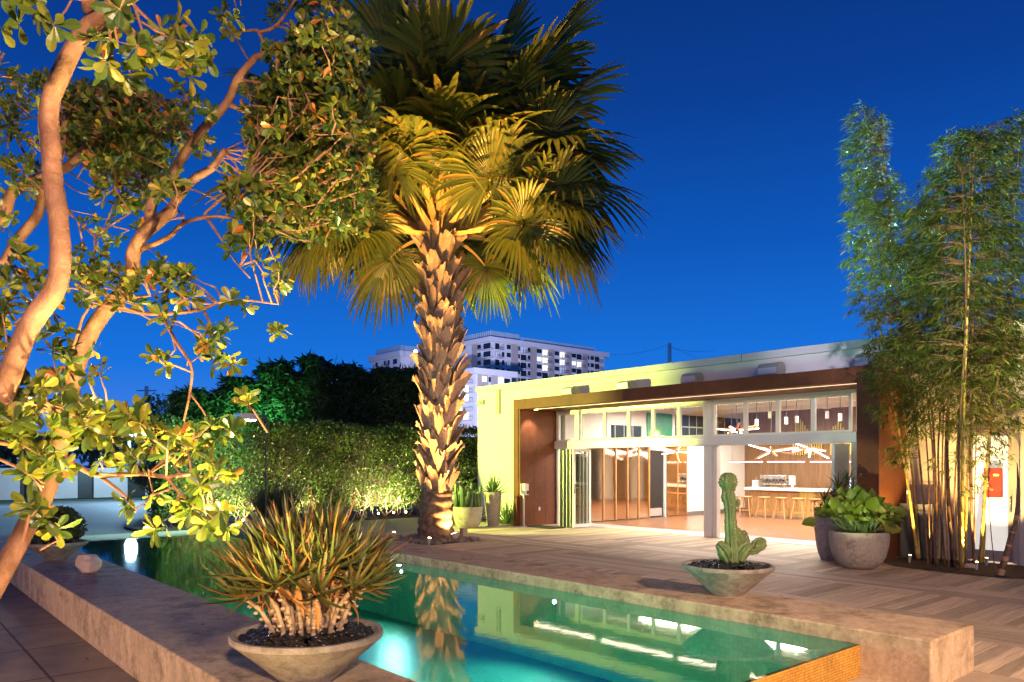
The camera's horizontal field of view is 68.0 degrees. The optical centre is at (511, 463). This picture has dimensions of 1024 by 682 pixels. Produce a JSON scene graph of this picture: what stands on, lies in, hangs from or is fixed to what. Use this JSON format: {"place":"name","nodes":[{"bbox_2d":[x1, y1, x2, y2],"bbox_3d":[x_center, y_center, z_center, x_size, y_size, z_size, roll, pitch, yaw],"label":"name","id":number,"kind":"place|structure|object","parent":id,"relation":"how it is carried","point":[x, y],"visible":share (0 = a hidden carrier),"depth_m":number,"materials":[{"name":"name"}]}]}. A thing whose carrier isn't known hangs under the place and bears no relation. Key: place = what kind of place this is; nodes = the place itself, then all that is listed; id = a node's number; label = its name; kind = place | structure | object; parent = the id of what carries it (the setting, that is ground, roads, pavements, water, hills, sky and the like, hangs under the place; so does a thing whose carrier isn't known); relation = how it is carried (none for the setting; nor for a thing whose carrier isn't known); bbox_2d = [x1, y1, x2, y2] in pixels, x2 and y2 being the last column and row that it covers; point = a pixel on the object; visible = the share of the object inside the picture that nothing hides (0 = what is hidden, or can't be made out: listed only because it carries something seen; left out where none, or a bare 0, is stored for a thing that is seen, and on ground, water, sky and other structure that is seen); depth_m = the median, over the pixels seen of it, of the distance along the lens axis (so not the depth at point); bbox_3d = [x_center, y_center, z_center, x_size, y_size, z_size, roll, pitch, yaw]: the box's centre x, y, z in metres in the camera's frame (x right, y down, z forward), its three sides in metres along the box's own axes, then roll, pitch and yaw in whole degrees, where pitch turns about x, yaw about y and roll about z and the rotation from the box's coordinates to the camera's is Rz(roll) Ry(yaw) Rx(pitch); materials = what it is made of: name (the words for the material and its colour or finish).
{"place":"outdoors","nodes":[
{"label":"outdoors","id":0,"kind":"place"},
{"bbox_2d":[0,582,137,681],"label":"pavement","id":1,"kind":"structure","parent":0,"point":[38,643],"depth_m":7.08,"materials":[{"name":"stone"}]},
{"bbox_2d":[78,533,415,575],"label":"water","id":2,"kind":"structure","parent":0,"point":[178,554],"depth_m":12.57,"materials":[{"name":"teal liquid"}]},
{"bbox_2d":[0,465,661,535],"bbox_3d":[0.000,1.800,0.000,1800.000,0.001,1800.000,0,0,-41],"label":"ground","id":3,"kind":"structure","parent":0,"point":[101,517],"depth_m":26.96,"materials":[{"name":"concrete"}]},
{"bbox_2d":[0,432,37,467],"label":"broadleaf tree","id":4,"kind":"object","parent":3,"relation":"on","point":[8,454],"visible":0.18,"depth_m":55.10,"materials":[{"name":"green plant"}]},
{"bbox_2d":[24,440,27,503],"bbox_3d":[-21.075,-0.625,32.960,0.500,4.750,0.500,0,0,-41],"label":"street lamp","id":5,"kind":"object","parent":3,"relation":"on","point":[25,492],"visible":0.11,"depth_m":32.93,"materials":[{"name":"black metal"}]},
{"bbox_2d":[0,497,141,501],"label":"verge","id":6,"kind":"structure","parent":3,"relation":"on","point":[79,499],"depth_m":37.76,"materials":[{"name":"green plant"}]},
{"bbox_2d":[0,468,151,499],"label":"panel fence","id":7,"kind":"object","parent":6,"relation":"on","point":[83,485],"visible":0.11,"depth_m":38.19,"materials":[{"name":"white paint"}]},
{"bbox_2d":[68,436,105,467],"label":"broadleaf tree","id":8,"kind":"object","parent":3,"relation":"on","point":[93,455],"visible":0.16,"depth_m":49.30,"materials":[{"name":"green plant"}]},
{"bbox_2d":[83,406,137,467],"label":"broadleaf tree","id":9,"kind":"object","parent":3,"relation":"on","point":[116,448],"visible":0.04,"depth_m":47.43,"materials":[{"name":"green plant"}]},
{"bbox_2d":[126,459,152,508],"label":"round shrub","id":10,"kind":"object","parent":3,"relation":"on","point":[139,480],"visible":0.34,"depth_m":28.72,"materials":[{"name":"green plant"}]},
{"bbox_2d":[120,393,169,463],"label":"broadleaf tree","id":11,"kind":"object","parent":3,"relation":"on","point":[156,407],"visible":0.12,"depth_m":45.79,"materials":[{"name":"green plant"}]},
{"bbox_2d":[158,384,225,438],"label":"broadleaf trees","id":12,"kind":"object","parent":3,"relation":"on","point":[177,401],"visible":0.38,"depth_m":28.69,"materials":[{"name":"green plant"}]},
{"bbox_2d":[0,0,386,598],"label":"courtyard tree","id":13,"kind":"object","parent":3,"relation":"on","point":[310,135],"visible":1,"depth_m":3.61,"materials":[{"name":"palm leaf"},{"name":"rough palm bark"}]},
{"bbox_2d":[0,535,415,681],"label":"pool wall","id":14,"kind":"structure","parent":3,"relation":"on","point":[150,630],"depth_m":6.76,"materials":[{"name":"stone"}]},
{"bbox_2d":[28,539,88,559],"bbox_3d":[-6.501,1.235,10.838,0.800,0.250,0.800,0,0,-41],"label":"planter bowl","id":15,"kind":"object","parent":14,"relation":"on","point":[53,552],"visible":0.79,"depth_m":10.64,"materials":[{"name":"concrete"}]},
{"bbox_2d":[75,554,101,572],"bbox_3d":[-5.282,1.252,9.499,0.315,0.254,0.229,0,0,4],"label":"rock","id":16,"kind":"object","parent":14,"relation":"on","point":[88,563],"visible":0.99,"depth_m":9.42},
{"bbox_2d":[228,617,382,681],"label":"planter bowl","id":17,"kind":"object","parent":14,"relation":"on","point":[328,663],"visible":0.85,"depth_m":4.45,"materials":[{"name":"concrete"}]},
{"bbox_2d":[238,621,373,646],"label":"pebbles","id":18,"kind":"object","parent":17,"relation":"in","point":[353,631],"visible":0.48,"depth_m":4.56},
{"bbox_2d":[195,491,412,641],"bbox_3d":[-1.260,0.622,4.756,1.372,0.962,1.326,0,0,-41],"label":"aloe plant","id":19,"kind":"object","parent":18,"relation":"on","point":[329,561],"visible":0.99,"depth_m":4.53,"materials":[{"name":"green plant"}]},
{"bbox_2d":[203,372,270,430],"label":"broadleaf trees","id":20,"kind":"object","parent":3,"relation":"on","point":[224,393],"visible":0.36,"depth_m":28.74,"materials":[{"name":"green plant"}]},
{"bbox_2d":[124,512,419,531],"bbox_3d":[-6.442,1.840,23.372,9.590,0.220,1.996,0,0,-41],"label":"planting bed","id":21,"kind":"object","parent":3,"relation":"on","point":[356,518],"visible":0.14,"depth_m":23.92,"materials":[{"name":"soil"}]},
{"bbox_2d":[141,411,477,527],"bbox_3d":[-4.701,0.138,24.983,13.593,3.244,1.608,0,0,-41],"label":"hedge","id":22,"kind":"object","parent":21,"relation":"on","point":[365,466],"visible":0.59,"depth_m":23.56,"materials":[{"name":"green plant"}]},
{"bbox_2d":[247,354,308,431],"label":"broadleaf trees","id":23,"kind":"object","parent":3,"relation":"on","point":[275,377],"visible":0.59,"depth_m":28.71,"materials":[{"name":"green plant"}]},
{"bbox_2d":[80,516,508,540],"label":"walkway","id":24,"kind":"structure","parent":3,"relation":"on","point":[399,525],"depth_m":20.32,"materials":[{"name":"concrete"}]},
{"bbox_2d":[234,411,266,522],"bbox_3d":[-6.496,0.222,18.904,0.629,3.056,0.604,0,0,-41],"label":"street floodlight","id":25,"kind":"object","parent":24,"relation":"on","point":[249,416],"visible":0.63,"depth_m":18.84,"materials":[{"name":"black metal"}]},
{"bbox_2d":[255,516,283,522],"bbox_3d":[-6.486,1.600,20.799,1.040,0.300,1.040,0,0,-41],"label":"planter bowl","id":26,"kind":"object","parent":24,"relation":"on","point":[257,518],"visible":0.15,"depth_m":20.44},
{"bbox_2d":[241,475,309,517],"bbox_3d":[-6.465,0.866,20.812,1.910,1.250,2.012,0,0,21],"label":"rush clump","id":27,"kind":"object","parent":26,"relation":"in","point":[275,497],"visible":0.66,"depth_m":20.54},
{"bbox_2d":[484,491,501,525],"bbox_3d":[-0.541,1.270,21.502,0.500,0.960,0.500,0,0,-41],"label":"planter pot","id":28,"kind":"object","parent":24,"relation":"on","point":[492,504],"visible":0.95,"depth_m":21.32,"materials":[{"name":"concrete"}]},
{"bbox_2d":[478,473,509,493],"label":"agave","id":29,"kind":"object","parent":28,"relation":"in","point":[493,486],"visible":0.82,"depth_m":21.45,"materials":[{"name":"green plant"}]},
{"bbox_2d":[281,349,343,432],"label":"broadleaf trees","id":30,"kind":"object","parent":3,"relation":"on","point":[314,374],"visible":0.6,"depth_m":28.67,"materials":[{"name":"green plant"}]},
{"bbox_2d":[321,359,384,509],"bbox_3d":[-6.161,-1.157,29.523,2.928,5.826,3.194,0,0,-41],"label":"broadleaf tree","id":31,"kind":"object","parent":3,"relation":"on","point":[352,384],"visible":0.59,"depth_m":28.64,"materials":[{"name":"green plant"}]},
{"bbox_2d":[356,358,417,509],"bbox_3d":[-4.830,-1.147,29.507,2.970,5.806,3.186,0,0,-41],"label":"broadleaf tree","id":32,"kind":"object","parent":3,"relation":"on","point":[389,386],"visible":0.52,"depth_m":28.63,"materials":[{"name":"green plant"}]},
{"bbox_2d":[390,363,422,509],"bbox_3d":[-3.652,-1.123,29.501,2.741,5.757,2.992,0,0,-41],"label":"broadleaf tree","id":33,"kind":"object","parent":3,"relation":"on","point":[406,373],"visible":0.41,"depth_m":28.61,"materials":[{"name":"green plant"}]},
{"bbox_2d":[368,330,608,436],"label":"apartment tower","id":34,"kind":"structure","parent":3,"relation":"on","point":[496,357],"depth_m":290.64,"materials":[{"name":"white paint"}]},
{"bbox_2d":[481,518,512,524],"bbox_3d":[-0.397,1.798,23.026,0.890,0.105,3.020,0,0,-41],"label":"wall bed","id":35,"kind":"object","parent":3,"relation":"on","point":[500,521],"visible":0.07,"depth_m":22.97,"materials":[{"name":"plant"}]},
{"bbox_2d":[499,499,512,523],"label":"sword plant","id":36,"kind":"object","parent":35,"relation":"on","point":[506,517],"visible":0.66,"depth_m":22.09,"materials":[{"name":"green plant"}]},
{"bbox_2d":[226,522,973,681],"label":"pool wall","id":37,"kind":"structure","parent":3,"relation":"on","point":[894,647],"depth_m":7.08,"materials":[{"name":"stone"}]},
{"bbox_2d":[682,559,774,597],"bbox_3d":[2.238,1.200,7.877,0.930,0.320,0.930,0,0,-41],"label":"planter bowl","id":38,"kind":"object","parent":37,"relation":"on","point":[739,582],"visible":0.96,"depth_m":7.60,"materials":[{"name":"concrete"}]},
{"bbox_2d":[686,559,768,569],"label":"pebbles","id":39,"kind":"object","parent":38,"relation":"in","point":[720,564],"visible":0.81,"depth_m":7.73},
{"bbox_2d":[715,472,767,563],"bbox_3d":[2.372,0.565,7.865,0.575,0.955,0.214,0,0,0],"label":"cactus","id":40,"kind":"object","parent":39,"relation":"on","point":[737,546],"visible":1,"depth_m":7.81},
{"bbox_2d":[474,319,1023,565],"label":"pavilion","id":41,"kind":"structure","parent":3,"relation":"on","point":[587,456],"depth_m":20.68,"materials":[{"name":"beige paint"}]},
{"bbox_2d":[558,413,574,440],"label":"window","id":42,"kind":"structure","parent":41,"relation":"in","point":[559,415],"depth_m":22.03,"materials":[{"name":"white metal"}]},
{"bbox_2d":[559,449,576,525],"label":"folding door","id":43,"kind":"structure","parent":41,"relation":"in","point":[559,449],"depth_m":21.01,"materials":[{"name":"metal"}]},
{"bbox_2d":[561,449,578,526],"bbox_3d":[1.617,0.665,21.174,0.680,2.130,0.026,0,0,-41],"label":"folding door","id":44,"kind":"structure","parent":41,"relation":"in","point":[561,449],"depth_m":20.96,"materials":[{"name":"white paint"}]},
{"bbox_2d":[561,386,578,394],"bbox_3d":[1.600,-1.964,20.936,0.302,0.324,0.416,0,0,-41],"label":"wall washer","id":45,"kind":"object","parent":41,"relation":"attached to","point":[570,390],"depth_m":20.80,"materials":[{"name":"metal"}]},
{"bbox_2d":[563,449,580,526],"bbox_3d":[1.666,0.665,21.118,0.680,2.130,0.038,0,0,-41],"label":"folding door","id":46,"kind":"structure","parent":41,"relation":"in","point":[563,449],"depth_m":21.31,"materials":[{"name":"metal"}]},
{"bbox_2d":[564,449,581,526],"bbox_3d":[1.706,0.665,21.071,0.680,2.130,0.026,0,0,-41],"label":"folding door","id":47,"kind":"structure","parent":41,"relation":"in","point":[564,449],"depth_m":20.86,"materials":[{"name":"white paint"}]},
{"bbox_2d":[566,449,583,526],"bbox_3d":[1.755,0.665,21.015,0.680,2.130,0.038,0,0,-41],"label":"folding door","id":48,"kind":"structure","parent":41,"relation":"in","point":[566,449],"depth_m":20.80,"materials":[{"name":"metal"}]},
{"bbox_2d":[568,449,585,526],"bbox_3d":[1.795,0.665,20.968,0.680,2.130,0.026,0,0,-41],"label":"folding door","id":49,"kind":"structure","parent":41,"relation":"in","point":[568,449],"depth_m":20.76,"materials":[{"name":"white paint"}]},
{"bbox_2d":[570,449,587,526],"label":"folding door","id":50,"kind":"structure","parent":41,"relation":"in","point":[570,449],"depth_m":20.70,"materials":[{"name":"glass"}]},
{"bbox_2d":[572,449,590,527],"bbox_3d":[1.925,0.665,20.817,0.680,2.130,0.091,0,0,-41],"label":"folding door","id":51,"kind":"structure","parent":41,"relation":"in","point":[574,451],"depth_m":20.64,"materials":[{"name":"white metal"}]},
{"bbox_2d":[580,411,603,440],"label":"window","id":52,"kind":"structure","parent":41,"relation":"in","point":[581,413],"depth_m":21.24,"materials":[{"name":"white metal"}]},
{"bbox_2d":[604,409,627,439],"bbox_3d":[2.814,-1.051,20.388,0.075,0.798,0.850,0,0,-41],"label":"window","id":53,"kind":"structure","parent":41,"relation":"in","point":[605,411],"depth_m":20.60,"materials":[{"name":"white metal"}]},
{"bbox_2d":[616,380,635,389],"bbox_3d":[2.908,-1.964,19.420,0.302,0.324,0.416,0,0,-41],"label":"wall washer","id":54,"kind":"object","parent":41,"relation":"attached to","point":[628,384],"depth_m":19.30,"materials":[{"name":"metal"}]},
{"bbox_2d":[628,407,651,438],"bbox_3d":[3.357,-1.051,19.760,0.075,0.798,0.810,0,0,-41],"label":"window","id":55,"kind":"structure","parent":41,"relation":"in","point":[629,410],"depth_m":19.92,"materials":[{"name":"white metal"}]},
{"bbox_2d":[650,450,662,516],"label":"inner door","id":56,"kind":"structure","parent":41,"relation":"in","point":[656,457],"depth_m":24.94,"materials":[{"name":"black paint"}]},
{"bbox_2d":[652,405,677,437],"bbox_3d":[3.883,-1.051,19.151,0.075,0.798,0.800,0,0,-41],"label":"window","id":57,"kind":"structure","parent":41,"relation":"in","point":[653,408],"depth_m":19.37,"materials":[{"name":"white metal"}]},
{"bbox_2d":[654,447,690,462],"bbox_3d":[4.809,-1.026,22.721,1.092,1.987,1.186,0,0,8],"label":"starburst chandelier","id":58,"kind":"object","parent":41,"relation":"hanging from","point":[675,450],"visible":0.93,"depth_m":22.68,"materials":[{"name":"white metal"}]},
{"bbox_2d":[678,403,703,436],"bbox_3d":[4.399,-1.051,18.553,0.075,0.798,0.780,0,0,-41],"label":"window","id":59,"kind":"structure","parent":41,"relation":"in","point":[679,406],"depth_m":18.68,"materials":[{"name":"white metal"}]},
{"bbox_2d":[681,372,703,382],"bbox_3d":[4.235,-1.972,17.882,0.321,0.340,0.442,0,0,-41],"label":"wall washer","id":60,"kind":"object","parent":41,"relation":"attached to","point":[692,377],"depth_m":17.75,"materials":[{"name":"metal"}]},
{"bbox_2d":[713,401,744,435],"bbox_3d":[5.082,-1.051,17.762,0.075,0.798,0.870,0,0,-41],"label":"window","id":61,"kind":"structure","parent":41,"relation":"in","point":[732,402],"depth_m":17.80,"materials":[{"name":"white metal"}]},
{"bbox_2d":[717,403,758,433],"bbox_3d":[5.958,-1.292,19.866,1.092,1.456,1.228,0,0,-41],"label":"starburst chandelier","id":62,"kind":"object","parent":41,"relation":"hanging from","point":[733,429],"visible":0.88,"depth_m":19.81,"materials":[{"name":"white metal"}]},
{"bbox_2d":[738,496,753,516],"bbox_3d":[7.734,1.406,25.091,0.428,0.683,0.368,0,0,39],"label":"bar stool","id":63,"kind":"object","parent":41,"relation":"on","point":[744,497],"visible":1,"depth_m":25.07,"materials":[{"name":"brown wood"}]},
{"bbox_2d":[745,398,776,434],"bbox_3d":[5.630,-1.051,17.126,0.075,0.798,0.810,0,0,-41],"label":"window","id":64,"kind":"structure","parent":41,"relation":"in","point":[774,399],"depth_m":17.23,"materials":[{"name":"white metal"}]},
{"bbox_2d":[755,496,772,517],"bbox_3d":[8.159,1.406,24.599,0.368,0.683,0.428,0,0,-31],"label":"bar stool","id":65,"kind":"object","parent":41,"relation":"on","point":[763,503],"visible":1,"depth_m":24.54,"materials":[{"name":"brown wood"}]},
{"bbox_2d":[757,362,785,375],"bbox_3d":[5.571,-1.988,16.333,0.359,0.372,0.494,0,0,-41],"label":"wall washer","id":66,"kind":"object","parent":41,"relation":"attached to","point":[771,368],"depth_m":16.19,"materials":[{"name":"metal"}]},
{"bbox_2d":[749,401,798,459],"bbox_3d":[7.095,-1.067,20.639,1.338,1.905,0.879,0,0,17],"label":"starburst chandelier","id":67,"kind":"object","parent":41,"relation":"hanging from","point":[770,450],"visible":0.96,"depth_m":20.58,"materials":[{"name":"white metal"}]},
{"bbox_2d":[773,497,790,518],"bbox_3d":[8.564,1.406,24.130,0.368,0.683,0.428,0,0,-41],"label":"bar stool","id":68,"kind":"object","parent":41,"relation":"on","point":[783,498],"visible":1,"depth_m":24.09,"materials":[{"name":"brown wood"}]},
{"bbox_2d":[768,404,804,461],"bbox_3d":[8.793,-1.035,24.400,0.040,1.970,1.270,0,0,-41],"label":"linear pendant","id":69,"kind":"object","parent":41,"relation":"hanging from","point":[801,446],"visible":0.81,"depth_m":24.20,"materials":[{"name":"white metal"}]},
{"bbox_2d":[745,487,829,518],"bbox_3d":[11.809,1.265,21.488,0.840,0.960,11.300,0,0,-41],"label":"bar counter","id":70,"kind":"object","parent":41,"relation":"on","point":[772,493],"visible":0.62,"depth_m":24.52,"materials":[{"name":"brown wood"}]},
{"bbox_2d":[760,475,793,487],"bbox_3d":[8.712,0.577,25.090,0.661,0.414,0.920,0,0,-41],"label":"espresso machine","id":71,"kind":"object","parent":70,"relation":"on","point":[769,480],"visible":0.84,"depth_m":24.97,"materials":[{"name":"metal"}]},
{"bbox_2d":[777,396,812,433],"bbox_3d":[6.163,-1.051,16.509,0.075,0.798,0.820,0,0,-41],"label":"window","id":72,"kind":"structure","parent":41,"relation":"in","point":[802,397],"depth_m":16.61,"materials":[{"name":"white metal"}]},
{"bbox_2d":[790,498,806,519],"bbox_3d":[8.950,1.406,23.683,0.428,0.683,0.368,0,0,39],"label":"bar stool","id":73,"kind":"object","parent":41,"relation":"on","point":[801,499],"visible":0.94,"depth_m":23.67,"materials":[{"name":"brown wood"}]},
{"bbox_2d":[792,398,829,458],"bbox_3d":[8.310,-1.083,21.171,1.013,1.874,1.177,0,0,23],"label":"starburst chandelier","id":74,"kind":"object","parent":41,"relation":"hanging from","point":[809,449],"visible":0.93,"depth_m":21.22,"materials":[{"name":"white metal"}]},
{"bbox_2d":[807,498,821,517],"bbox_3d":[9.303,1.406,23.274,0.368,0.683,0.428,0,0,-31],"label":"bar stool","id":75,"kind":"object","parent":41,"relation":"on","point":[814,499],"visible":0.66,"depth_m":23.32,"materials":[{"name":"brown wood"}]},
{"bbox_2d":[793,419,850,454],"bbox_3d":[10.669,-0.929,25.808,0.060,1.257,2.430,0,0,-41],"label":"wall sculpture","id":76,"kind":"object","parent":41,"relation":"attached to","point":[798,427],"depth_m":26.31,"materials":[{"name":"gold metal"}]},
{"bbox_2d":[813,393,852,432],"bbox_3d":[6.699,-1.051,15.888,0.075,0.798,0.820,0,0,-41],"label":"window","id":77,"kind":"structure","parent":41,"relation":"in","point":[850,395],"depth_m":15.85,"materials":[{"name":"white metal"}]},
{"bbox_2d":[831,444,849,521],"bbox_3d":[6.648,0.665,15.369,0.650,2.130,0.060,0,0,-41],"label":"folding door","id":78,"kind":"structure","parent":41,"relation":"in","point":[840,453],"depth_m":15.30,"materials":[{"name":"glass"}]},
{"bbox_2d":[854,352,884,366],"bbox_3d":[6.941,-1.980,14.747,0.340,0.356,0.468,0,0,-41],"label":"wall washer","id":79,"kind":"object","parent":41,"relation":"attached to","point":[858,359],"depth_m":14.70,"materials":[{"name":"metal"}]},
{"bbox_2d":[967,430,1012,562],"bbox_3d":[8.476,0.570,13.466,0.070,2.300,0.730,0,0,-41],"label":"side door","id":80,"kind":"structure","parent":41,"relation":"in","point":[1001,509],"depth_m":13.41,"materials":[{"name":"white"}]},
{"bbox_2d":[984,468,1002,497],"bbox_3d":[8.474,0.332,13.382,0.093,0.520,0.280,0,0,-41],"label":"alarm box","id":81,"kind":"object","parent":41,"relation":"attached to","point":[996,478],"visible":0.8,"depth_m":13.32,"materials":[{"name":"red metal"}]},
{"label":"deck base","id":82,"kind":"structure","parent":3,"relation":"on","visible":0},
{"bbox_2d":[358,524,1023,679],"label":"deck cross boards","id":83,"kind":"object","parent":82,"relation":"on","point":[1000,659],"visible":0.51,"depth_m":11.79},
{"bbox_2d":[453,506,482,528],"bbox_3d":[-1.208,1.460,20.777,0.810,0.580,0.810,0,0,-41],"label":"planter pot","id":84,"kind":"object","parent":83,"relation":"on","point":[468,517],"visible":0.94,"depth_m":20.46,"materials":[{"name":"concrete"}]},
{"bbox_2d":[454,482,481,506],"bbox_3d":[-1.220,0.906,20.781,0.780,0.802,0.805,0,0,-41],"label":"cactus cluster","id":85,"kind":"object","parent":84,"relation":"in","point":[463,497],"visible":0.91,"depth_m":20.61,"materials":[{"name":"green plant"}]},
{"bbox_2d":[517,483,528,526],"bbox_3d":[0.326,1.150,21.207,0.280,1.200,0.320,0,0,-41],"label":"dispenser stand","id":86,"kind":"object","parent":83,"relation":"on","point":[524,488],"visible":0.99,"depth_m":21.17,"materials":[{"name":"metal"}]},
{"bbox_2d":[527,525,564,528],"bbox_3d":[0.908,1.738,20.909,0.540,0.020,1.030,0,0,-41],"label":"doormat","id":87,"kind":"object","parent":83,"relation":"on","point":[545,527],"visible":1,"depth_m":20.93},
{"bbox_2d":[814,507,847,560],"bbox_3d":[5.840,1.275,13.880,0.600,0.950,0.600,0,0,-41],"label":"planter pot","id":88,"kind":"object","parent":83,"relation":"on","point":[822,528],"visible":0.41,"depth_m":13.71,"materials":[{"name":"concrete"}]},
{"bbox_2d":[808,466,867,520],"bbox_3d":[5.980,0.533,13.865,1.295,1.088,0.861,0,0,-6],"label":"dracaena","id":89,"kind":"object","parent":88,"relation":"in","point":[846,479],"visible":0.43,"depth_m":13.85,"materials":[{"name":"green plant"}]},
{"bbox_2d":[828,529,889,569],"bbox_3d":[5.828,1.440,12.777,0.950,0.620,0.950,0,0,-41],"label":"planter pot","id":90,"kind":"object","parent":83,"relation":"on","point":[862,551],"visible":0.94,"depth_m":12.42,"materials":[{"name":"concrete"}]},
{"bbox_2d":[802,484,907,533],"bbox_3d":[5.772,0.829,12.736,1.533,0.986,1.432,0,0,30],"label":"ruffled leaf plant","id":91,"kind":"object","parent":90,"relation":"in","point":[857,506],"visible":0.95,"depth_m":12.52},
{"bbox_2d":[900,503,938,558],"bbox_3d":[7.562,1.230,14.117,0.303,1.000,0.570,0,0,-41],"label":"wire crate","id":92,"kind":"object","parent":83,"relation":"on","point":[907,548],"visible":0.63,"depth_m":14.02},
{"bbox_2d":[883,557,1023,577],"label":"bamboo bed","id":93,"kind":"object","parent":83,"relation":"on","point":[1014,571],"visible":0.74,"depth_m":12.67,"materials":[{"name":"soil"}]},
{"bbox_2d":[833,100,948,565],"bbox_3d":[6.478,-2.425,12.994,1.814,8.362,3.416,0,0,30],"label":"bamboo clump","id":94,"kind":"object","parent":93,"relation":"on","point":[874,208],"visible":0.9,"depth_m":12.75,"materials":[{"name":"green plant"}]},
{"bbox_2d":[878,106,1023,574],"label":"bamboo clump","id":95,"kind":"object","parent":93,"relation":"on","point":[966,217],"visible":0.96,"depth_m":12.58,"materials":[{"name":"green plant"}]},
{"bbox_2d":[996,463,1019,574],"bbox_3d":[7.742,0.873,11.847,0.354,1.782,0.106,0,0,4],"label":"bamboo shoot","id":96,"kind":"object","parent":93,"relation":"on","point":[1001,569],"visible":0.98,"depth_m":11.83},
{"bbox_2d":[416,531,1023,647],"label":"deck","id":97,"kind":"structure","parent":82,"relation":"on","point":[1007,635],"depth_m":12.01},
{"bbox_2d":[162,577,613,681],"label":"pool floor","id":98,"kind":"structure","parent":0,"point":[414,652],"depth_m":9.34,"materials":[{"name":"teal tile"}]},
{"bbox_2d":[143,563,853,681],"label":"pool side","id":99,"kind":"structure","parent":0,"point":[614,641],"depth_m":8.55,"materials":[{"name":"tile"}]},
{"bbox_2d":[744,644,859,681],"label":"overflow wall","id":100,"kind":"structure","parent":99,"relation":"attached to","point":[842,665],"depth_m":5.87,"materials":[{"name":"orange tile"}]},
{"bbox_2d":[0,0,1023,465],"label":"sky","id":101,"kind":"structure","parent":0,"point":[735,110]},
{"bbox_2d":[848,671,1023,681],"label":"plaza paving","id":102,"kind":"structure","parent":0,"point":[976,676],"depth_m":6.16,"materials":[{"name":"beige stone"}]},
{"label":"soil","id":103,"kind":"object","parent":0,"visible":0},
{"bbox_2d":[31,504,87,543],"bbox_3d":[-6.491,0.895,10.840,0.802,0.635,0.780,0,0,-41],"label":"clipped bush","id":104,"kind":"object","parent":103,"relation":"on","point":[77,532],"visible":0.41,"depth_m":10.76,"materials":[{"name":"green plant"}]},
{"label":"palm bed","id":105,"kind":"structure","parent":0,"visible":0},
{"bbox_2d":[191,0,652,539],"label":"palm tree","id":106,"kind":"object","parent":105,"relation":"on","point":[474,143],"visible":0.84,"depth_m":16.11,"materials":[{"name":"green plant"}]},
{"bbox_2d":[383,533,479,544],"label":"pebbles","id":107,"kind":"object","parent":105,"relation":"on","point":[434,541],"visible":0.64,"depth_m":17.07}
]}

